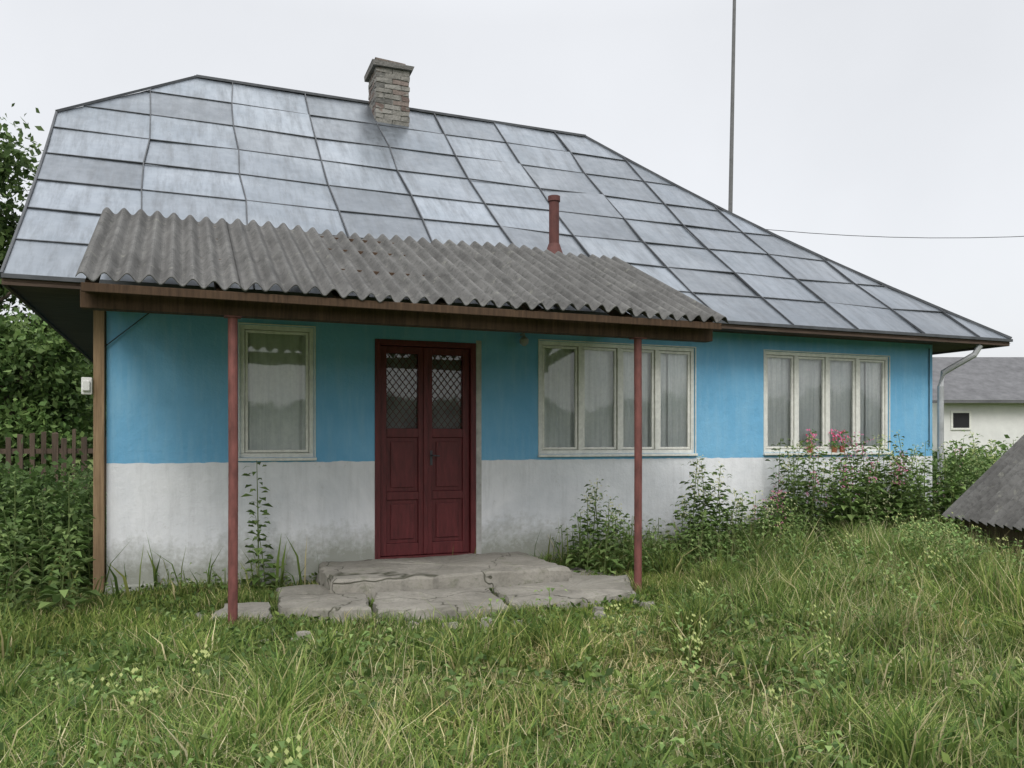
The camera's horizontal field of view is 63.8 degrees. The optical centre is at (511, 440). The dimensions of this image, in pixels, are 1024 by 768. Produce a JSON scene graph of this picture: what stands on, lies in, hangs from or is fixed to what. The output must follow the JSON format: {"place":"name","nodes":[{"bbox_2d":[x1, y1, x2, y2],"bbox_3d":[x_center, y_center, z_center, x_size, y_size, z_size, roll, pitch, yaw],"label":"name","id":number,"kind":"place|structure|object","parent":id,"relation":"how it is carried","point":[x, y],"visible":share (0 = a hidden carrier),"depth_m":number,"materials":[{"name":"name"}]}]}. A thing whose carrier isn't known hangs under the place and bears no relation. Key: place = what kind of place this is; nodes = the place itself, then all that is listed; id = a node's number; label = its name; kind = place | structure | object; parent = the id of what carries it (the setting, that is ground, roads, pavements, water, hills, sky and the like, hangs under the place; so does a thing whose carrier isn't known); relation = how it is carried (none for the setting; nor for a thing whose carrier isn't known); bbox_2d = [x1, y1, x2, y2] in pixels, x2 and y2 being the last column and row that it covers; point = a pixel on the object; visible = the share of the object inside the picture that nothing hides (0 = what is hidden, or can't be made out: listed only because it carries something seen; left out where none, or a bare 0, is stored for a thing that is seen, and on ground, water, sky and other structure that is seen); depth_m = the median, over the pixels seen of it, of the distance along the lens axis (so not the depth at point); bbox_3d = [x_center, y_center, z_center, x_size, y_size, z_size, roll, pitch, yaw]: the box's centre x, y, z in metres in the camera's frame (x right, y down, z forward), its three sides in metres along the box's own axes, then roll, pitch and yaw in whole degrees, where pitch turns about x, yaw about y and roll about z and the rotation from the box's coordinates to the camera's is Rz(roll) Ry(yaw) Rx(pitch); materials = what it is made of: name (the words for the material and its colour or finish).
{"place":"outdoors","nodes":[
{"label":"outdoors","id":0,"kind":"place"},
{"bbox_2d":[0,454,1023,767],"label":"ground","id":1,"kind":"structure","parent":0,"point":[468,660],"depth_m":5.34,"materials":[{"name":"green plant"}]},
{"bbox_2d":[0,463,38,479],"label":"bush","id":2,"kind":"object","parent":1,"relation":"on","point":[2,464],"visible":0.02,"depth_m":11.96,"materials":[{"name":"green plant"}]},
{"bbox_2d":[0,103,90,424],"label":"broadleaf tree","id":3,"kind":"object","parent":1,"relation":"on","point":[14,181],"visible":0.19,"depth_m":17.88,"materials":[{"name":"green plant"}]},
{"bbox_2d":[0,437,92,587],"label":"bush","id":4,"kind":"object","parent":1,"relation":"on","point":[46,481],"visible":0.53,"depth_m":7.88,"materials":[{"name":"green plant"}]},
{"bbox_2d":[0,304,92,478],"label":"broadleaf tree","id":5,"kind":"object","parent":1,"relation":"on","point":[48,403],"visible":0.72,"depth_m":14.49,"materials":[{"name":"green plant"}]},
{"bbox_2d":[0,429,92,502],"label":"picket fence","id":6,"kind":"object","parent":1,"relation":"on","point":[54,451],"visible":0.23,"depth_m":11.49,"materials":[{"name":"brown wood"}]},
{"bbox_2d":[2,454,92,500],"bbox_3d":[-6.935,0.787,12.685,2.788,1.314,3.180,0,0,-22],"label":"bush","id":7,"kind":"object","parent":1,"relation":"on","point":[90,472],"visible":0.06,"depth_m":12.49,"materials":[{"name":"green plant"}]},
{"bbox_2d":[26,433,92,458],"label":"distant trees","id":8,"kind":"object","parent":1,"relation":"on","point":[90,454],"depth_m":63.24,"materials":[{"name":"green plant"}]},
{"bbox_2d":[75,352,92,444],"bbox_3d":[-9.710,-1.756,20.480,4.899,6.483,4.361,0,0,-22],"label":"broadleaf tree","id":9,"kind":"object","parent":1,"relation":"on","point":[82,396],"depth_m":19.49,"materials":[{"name":"green plant"}]},
{"bbox_2d":[0,460,292,614],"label":"weed patch","id":10,"kind":"object","parent":1,"relation":"on","point":[61,572],"visible":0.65,"depth_m":6.74,"materials":[{"name":"green plant"}]},
{"bbox_2d":[224,315,241,626],"bbox_3d":[-2.024,0.287,5.965,0.120,2.385,0.100,0,0,-22],"label":"porch post","id":11,"kind":"object","parent":1,"relation":"on","point":[233,466],"visible":0.82,"depth_m":5.94,"materials":[{"name":"red paint"}]},
{"bbox_2d":[241,460,281,584],"bbox_3d":[-2.346,0.780,7.550,0.390,1.200,0.317,0,0,43],"label":"tall weed","id":12,"kind":"object","parent":1,"relation":"on","point":[255,580],"visible":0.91,"depth_m":7.51,"materials":[{"name":"green plant"}]},
{"bbox_2d":[247,516,285,587],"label":"tall weed","id":13,"kind":"object","parent":1,"relation":"on","point":[270,556],"visible":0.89,"depth_m":7.52,"materials":[{"name":"green plant"}]},
{"bbox_2d":[104,559,561,594],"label":"wall plinth","id":14,"kind":"structure","parent":1,"relation":"on","point":[296,579],"depth_m":7.60,"materials":[{"name":"paint"}]},
{"bbox_2d":[388,353,461,428],"bbox_3d":[0.557,0.080,10.210,9.670,2.600,0.001,0,0,-22],"label":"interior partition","id":15,"kind":"object","parent":1,"relation":"on","point":[460,387],"depth_m":9.74,"materials":[{"name":"red wood"}]},
{"bbox_2d":[184,551,672,645],"bbox_3d":[-0.538,1.296,7.147,4.360,0.289,2.421,0,0,-22],"label":"concrete doorstep","id":16,"kind":"object","parent":1,"relation":"on","point":[413,585],"visible":0.76,"depth_m":7.00,"materials":[{"name":"grey concrete"}]},
{"bbox_2d":[106,311,931,585],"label":"plastered walls","id":17,"kind":"structure","parent":1,"relation":"on","point":[167,435],"depth_m":8.07,"materials":[{"name":"paint"}]},
{"bbox_2d":[93,310,105,591],"bbox_3d":[-3.630,0.044,7.239,0.096,2.579,0.131,0,0,-22],"label":"corner timber","id":18,"kind":"object","parent":17,"relation":"attached to","point":[99,441],"visible":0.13,"depth_m":7.18,"materials":[{"name":"brown wood"}]},
{"bbox_2d":[81,377,92,394],"bbox_3d":[-3.689,-0.475,7.143,0.085,0.150,0.095,0,0,-22],"label":"corner meter box","id":19,"kind":"object","parent":18,"relation":"attached to","point":[86,385],"visible":1,"depth_m":7.11,"materials":[{"name":"white paint"}]},
{"bbox_2d":[238,322,316,460],"bbox_3d":[-2.230,-0.457,7.822,0.720,1.294,0.110,0,0,-22],"label":"window frame","id":20,"kind":"object","parent":17,"relation":"attached to","point":[244,452],"visible":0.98,"depth_m":7.81,"materials":[{"name":"white wood"}]},
{"bbox_2d":[248,330,308,452],"bbox_3d":[-2.258,-0.461,7.891,0.660,1.238,0.045,0,0,-22],"label":"net curtain","id":21,"kind":"object","parent":20,"relation":"attached to","point":[276,391],"visible":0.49,"depth_m":7.89,"materials":[{"name":"white fabric"}]},
{"bbox_2d":[80,226,721,342],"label":"porch timbers","id":22,"kind":"object","parent":17,"relation":"attached to","point":[335,307],"visible":0.55,"depth_m":6.26,"materials":[{"name":"brown wood"}]},
{"bbox_2d":[75,207,728,323],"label":"porch roof","id":23,"kind":"structure","parent":17,"relation":"attached to","point":[139,245],"depth_m":6.98,"materials":[{"name":"grey concrete"}]},
{"bbox_2d":[375,339,475,558],"bbox_3d":[-0.893,0.095,8.411,1.060,2.210,0.180,0,0,-22],"label":"door","id":24,"kind":"structure","parent":17,"relation":"attached to","point":[424,507],"depth_m":8.37,"materials":[{"name":"red wood"}]},
{"bbox_2d":[387,354,459,428],"bbox_3d":[-0.912,-0.502,8.458,0.802,0.755,0.001,0,0,-22],"label":"door glass","id":25,"kind":"object","parent":24,"relation":"attached to","point":[412,391],"depth_m":8.43,"materials":[{"name":"grey glass"}]},
{"bbox_2d":[387,353,461,428],"bbox_3d":[-0.890,-0.502,8.402,0.807,0.758,0.008,0,0,-22],"label":"door lattice","id":26,"kind":"object","parent":24,"relation":"attached to","point":[417,393],"depth_m":8.37,"materials":[{"name":"black metal"}]},
{"bbox_2d":[430,451,439,464],"bbox_3d":[-0.784,0.175,8.378,0.083,0.150,0.080,0,0,-22],"label":"door handle","id":27,"kind":"object","parent":24,"relation":"attached to","point":[431,457],"visible":1,"depth_m":8.39,"materials":[{"name":"grey metal"}]},
{"bbox_2d":[476,341,480,553],"bbox_3d":[-0.345,0.070,8.552,0.057,2.220,0.005,0,0,-22],"label":"door casing","id":28,"kind":"object","parent":17,"relation":"attached to","point":[478,447],"depth_m":8.55,"materials":[{"name":"wood"}]},
{"bbox_2d":[2,140,1010,362],"bbox_3d":[-0.404,-3.085,12.841,11.485,3.670,8.900,0,0,-22],"label":"roof boarding","id":29,"kind":"object","parent":17,"relation":"on","point":[55,305],"visible":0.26,"depth_m":9.35,"materials":[{"name":"brown wood"}]},
{"bbox_2d":[369,73,408,123],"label":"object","id":30,"kind":"object","parent":29,"relation":"on","point":[391,99],"visible":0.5,"depth_m":11.79,"materials":[{"name":"grey concrete"}]},
{"bbox_2d":[364,57,413,126],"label":"chimney bricks","id":31,"kind":"object","parent":29,"relation":"on","point":[379,67],"visible":0.76,"depth_m":11.79,"materials":[{"name":"grey brick"}]},
{"bbox_2d":[3,78,1008,338],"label":"roof sheets","id":32,"kind":"object","parent":29,"relation":"on","point":[65,260],"visible":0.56,"depth_m":10.28,"materials":[{"name":"grey metal"}]},
{"bbox_2d":[547,195,562,253],"bbox_3d":[0.487,-2.425,9.536,0.234,0.810,0.240,0,0,-22],"label":"stove pipe","id":33,"kind":"object","parent":32,"relation":"on","point":[554,246],"visible":0.73,"depth_m":9.48,"materials":[{"name":"brown metal"}]},
{"bbox_2d":[0,74,1011,338],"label":"roof seams","id":34,"kind":"object","parent":29,"relation":"on","point":[246,200],"visible":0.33,"depth_m":10.72,"materials":[{"name":"grey metal"}]},
{"bbox_2d":[1,273,1012,341],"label":"eave drip edge","id":35,"kind":"object","parent":29,"relation":"attached to","point":[40,277],"visible":0.79,"depth_m":8.03,"materials":[{"name":"metal"}]},
{"bbox_2d":[937,344,982,510],"bbox_3d":[5.879,-0.039,10.801,0.528,2.438,0.091,0,0,27],"label":"downpipe","id":36,"kind":"object","parent":29,"relation":"attached to","point":[940,392],"visible":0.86,"depth_m":10.87,"materials":[{"name":"grey metal"}]},
{"bbox_2d":[105,313,929,446],"bbox_3d":[0.970,-0.570,9.061,9.828,1.300,0.029,0,0,-22],"label":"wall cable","id":37,"kind":"object","parent":17,"relation":"attached to","point":[929,371],"depth_m":10.89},
{"bbox_2d":[519,333,528,345],"bbox_3d":[0.120,-1.065,8.651,0.100,0.140,0.130,0,0,-22],"label":"wall lamp","id":38,"kind":"object","parent":17,"relation":"attached to","point":[523,340],"visible":0.99,"depth_m":8.61,"materials":[{"name":"white glass"}]},
{"bbox_2d":[538,339,697,456],"bbox_3d":[1.200,-0.457,9.196,2.010,1.264,0.110,0,0,-22],"label":"window frame","id":39,"kind":"object","parent":17,"relation":"attached to","point":[579,449],"visible":0.98,"depth_m":9.19,"materials":[{"name":"white wood"}]},
{"bbox_2d":[544,345,688,449],"bbox_3d":[1.172,-0.461,9.266,1.950,1.208,0.047,0,0,-22],"label":"net curtain","id":40,"kind":"object","parent":39,"relation":"attached to","point":[558,397],"visible":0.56,"depth_m":9.24,"materials":[{"name":"white fabric"}]},
{"bbox_2d":[763,349,891,454],"bbox_3d":[3.952,-0.462,10.300,2.020,1.274,0.110,0,0,-22],"label":"window frame","id":41,"kind":"object","parent":17,"relation":"attached to","point":[794,357],"visible":0.87,"depth_m":10.29,"materials":[{"name":"white wood"}]},
{"bbox_2d":[805,429,816,452],"bbox_3d":[3.685,0.006,10.165,0.194,0.309,0.081,0,0,-22],"label":"flower pot","id":42,"kind":"object","parent":41,"relation":"on","point":[814,435],"visible":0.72,"depth_m":10.14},
{"bbox_2d":[768,355,881,448],"bbox_3d":[3.924,-0.466,10.369,1.960,1.218,0.047,0,0,-22],"label":"net curtain","id":43,"kind":"object","parent":41,"relation":"attached to","point":[810,397],"visible":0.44,"depth_m":10.35,"materials":[{"name":"white fabric"}]},
{"bbox_2d":[829,429,840,452],"bbox_3d":[4.037,0.003,10.306,0.199,0.314,0.081,0,0,-22],"label":"flower pot","id":44,"kind":"object","parent":41,"relation":"on","point":[834,450],"visible":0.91,"depth_m":10.28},
{"bbox_2d":[838,430,848,452],"bbox_3d":[4.164,0.008,10.357,0.180,0.303,0.081,0,0,-22],"label":"flower pot","id":45,"kind":"object","parent":41,"relation":"on","point":[843,432],"visible":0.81,"depth_m":10.33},
{"bbox_2d":[22,562,1023,767],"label":"weed patch","id":46,"kind":"object","parent":1,"relation":"on","point":[271,758],"visible":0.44,"depth_m":4.18,"materials":[{"name":"green plant"}]},
{"bbox_2d":[573,494,600,564],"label":"tall weed","id":47,"kind":"object","parent":1,"relation":"on","point":[587,515],"visible":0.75,"depth_m":8.51,"materials":[{"name":"green plant"}]},
{"bbox_2d":[582,478,609,557],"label":"tall weed","id":48,"kind":"object","parent":1,"relation":"on","point":[596,495],"visible":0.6,"depth_m":8.66,"materials":[{"name":"green plant"}]},
{"bbox_2d":[582,485,610,556],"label":"tall weed","id":49,"kind":"object","parent":1,"relation":"on","point":[592,525],"visible":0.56,"depth_m":8.61,"materials":[{"name":"green plant"}]},
{"bbox_2d":[590,494,622,561],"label":"tall weed","id":50,"kind":"object","parent":1,"relation":"on","point":[601,531],"visible":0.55,"depth_m":8.55,"materials":[{"name":"green plant"}]},
{"bbox_2d":[602,504,630,556],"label":"tall weed","id":51,"kind":"object","parent":1,"relation":"on","point":[620,513],"visible":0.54,"depth_m":8.47,"materials":[{"name":"green plant"}]},
{"bbox_2d":[605,513,633,558],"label":"tall weed","id":52,"kind":"object","parent":1,"relation":"on","point":[620,536],"visible":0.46,"depth_m":8.48,"materials":[{"name":"green plant"}]},
{"bbox_2d":[629,337,646,591],"bbox_3d":[1.104,0.287,7.219,0.120,2.385,0.100,0,0,-22],"label":"porch post","id":53,"kind":"object","parent":1,"relation":"on","point":[638,460],"visible":0.82,"depth_m":7.19,"materials":[{"name":"red paint"}]},
{"bbox_2d":[663,495,695,555],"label":"tall weed","id":54,"kind":"object","parent":1,"relation":"on","point":[682,521],"visible":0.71,"depth_m":8.85,"materials":[{"name":"green plant"}]},
{"bbox_2d":[673,455,710,553],"bbox_3d":[1.969,0.762,8.937,0.414,1.235,0.501,0,0,36],"label":"tall weed","id":55,"kind":"object","parent":1,"relation":"on","point":[687,488],"visible":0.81,"depth_m":8.92,"materials":[{"name":"green plant"}]},
{"bbox_2d":[678,486,718,548],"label":"tall weed","id":56,"kind":"object","parent":1,"relation":"on","point":[712,506],"visible":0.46,"depth_m":8.97,"materials":[{"name":"green plant"}]},
{"bbox_2d":[684,476,722,552],"bbox_3d":[2.058,0.883,8.946,0.464,0.994,0.480,0,0,-22],"label":"tall weed","id":57,"kind":"object","parent":1,"relation":"on","point":[689,493],"visible":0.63,"depth_m":8.91,"materials":[{"name":"green plant"}]},
{"bbox_2d":[687,457,723,539],"bbox_3d":[2.139,0.778,9.043,0.467,1.204,0.445,0,0,-22],"label":"tall weed","id":58,"kind":"object","parent":1,"relation":"on","point":[715,498],"visible":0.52,"depth_m":9.01,"materials":[{"name":"green plant"}]},
{"bbox_2d":[698,462,733,540],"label":"tall weed","id":59,"kind":"object","parent":1,"relation":"on","point":[723,483],"visible":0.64,"depth_m":9.05,"materials":[{"name":"green plant"}]},
{"bbox_2d":[705,481,738,544],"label":"tall weed","id":60,"kind":"object","parent":1,"relation":"on","point":[726,499],"visible":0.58,"depth_m":9.01,"materials":[{"name":"green plant"}]},
{"bbox_2d":[713,489,744,546],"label":"tall weed","id":61,"kind":"object","parent":1,"relation":"on","point":[741,503],"visible":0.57,"depth_m":9.09,"materials":[{"name":"green plant"}]},
{"bbox_2d":[728,0,735,212],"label":"antenna mast","id":62,"kind":"object","parent":1,"relation":"on","point":[730,199],"visible":0.24,"depth_m":19.94,"materials":[{"name":"metal"}]},
{"bbox_2d":[720,498,747,547],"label":"tall weed","id":63,"kind":"object","parent":1,"relation":"on","point":[736,511],"visible":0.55,"depth_m":9.10,"materials":[{"name":"green plant"}]},
{"bbox_2d":[550,430,1019,605],"bbox_3d":[4.083,0.642,8.694,6.994,1.538,4.097,0,0,-22],"label":"weed patch","id":64,"kind":"object","parent":1,"relation":"on","point":[871,501],"visible":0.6,"depth_m":9.15,"materials":[{"name":"green plant"}]},
{"bbox_2d":[871,512,1023,611],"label":"weed patch","id":65,"kind":"object","parent":1,"relation":"on","point":[924,533],"visible":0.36,"depth_m":7.34,"materials":[{"name":"green plant"}]},
{"bbox_2d":[932,439,1006,503],"bbox_3d":[7.551,0.703,12.891,3.987,1.471,5.751,0,0,37],"label":"bush","id":66,"kind":"object","parent":1,"relation":"on","point":[1004,447],"visible":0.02,"depth_m":12.84,"materials":[{"name":"green plant"}]},
{"bbox_2d":[932,443,1007,483],"bbox_3d":[10.641,0.723,19.519,5.950,1.443,4.786,0,0,-38],"label":"bush","id":67,"kind":"object","parent":1,"relation":"on","point":[934,458],"depth_m":19.37,"materials":[{"name":"green plant"}]},
{"bbox_2d":[933,435,1011,474],"bbox_3d":[9.692,0.660,16.220,5.753,1.558,5.100,0,0,-2],"label":"bush","id":68,"kind":"object","parent":1,"relation":"on","point":[1006,436],"depth_m":16.63,"materials":[{"name":"green plant"}]},
{"bbox_2d":[932,403,1023,460],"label":"walls","id":69,"kind":"structure","parent":1,"relation":"on","point":[995,421],"depth_m":30.17,"materials":[{"name":"white paint"}]},
{"bbox_2d":[950,411,970,429],"bbox_3d":[18.144,-0.470,30.146,4.140,1.240,0.050,0,0,0],"label":"window trim","id":70,"kind":"structure","parent":69,"relation":"attached to","point":[951,420],"depth_m":30.12,"materials":[{"name":"white paint"}]},
{"bbox_2d":[953,413,968,427],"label":"windows","id":71,"kind":"structure","parent":69,"relation":"attached to","point":[960,420],"depth_m":30.14,"materials":[{"name":"black glass"}]},
{"bbox_2d":[932,357,1023,402],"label":"roof","id":72,"kind":"structure","parent":69,"relation":"on","point":[988,380],"depth_m":31.16,"materials":[{"name":"grey"}]},
{"bbox_2d":[941,435,1023,556],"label":"cellar hut","id":73,"kind":"object","parent":1,"relation":"on","point":[991,498],"visible":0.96,"depth_m":7.67,"materials":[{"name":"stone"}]},
{"bbox_3d":[18.512,-2.420,19.345,1.200,7.600,0.260,0,0,-22],"label":"utility pole","id":74,"kind":"object","parent":1,"relation":"on","visible":0},
{"bbox_2d":[767,229,1023,237],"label":"overhead wire","id":75,"kind":"object","parent":74,"relation":"attached to","point":[892,237],"visible":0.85,"depth_m":19.80,"materials":[{"name":"grey metal"}]},
{"bbox_2d":[0,0,1023,356],"label":"sky","id":76,"kind":"structure","parent":0,"point":[888,119],"materials":[{"name":"white"}]}
]}

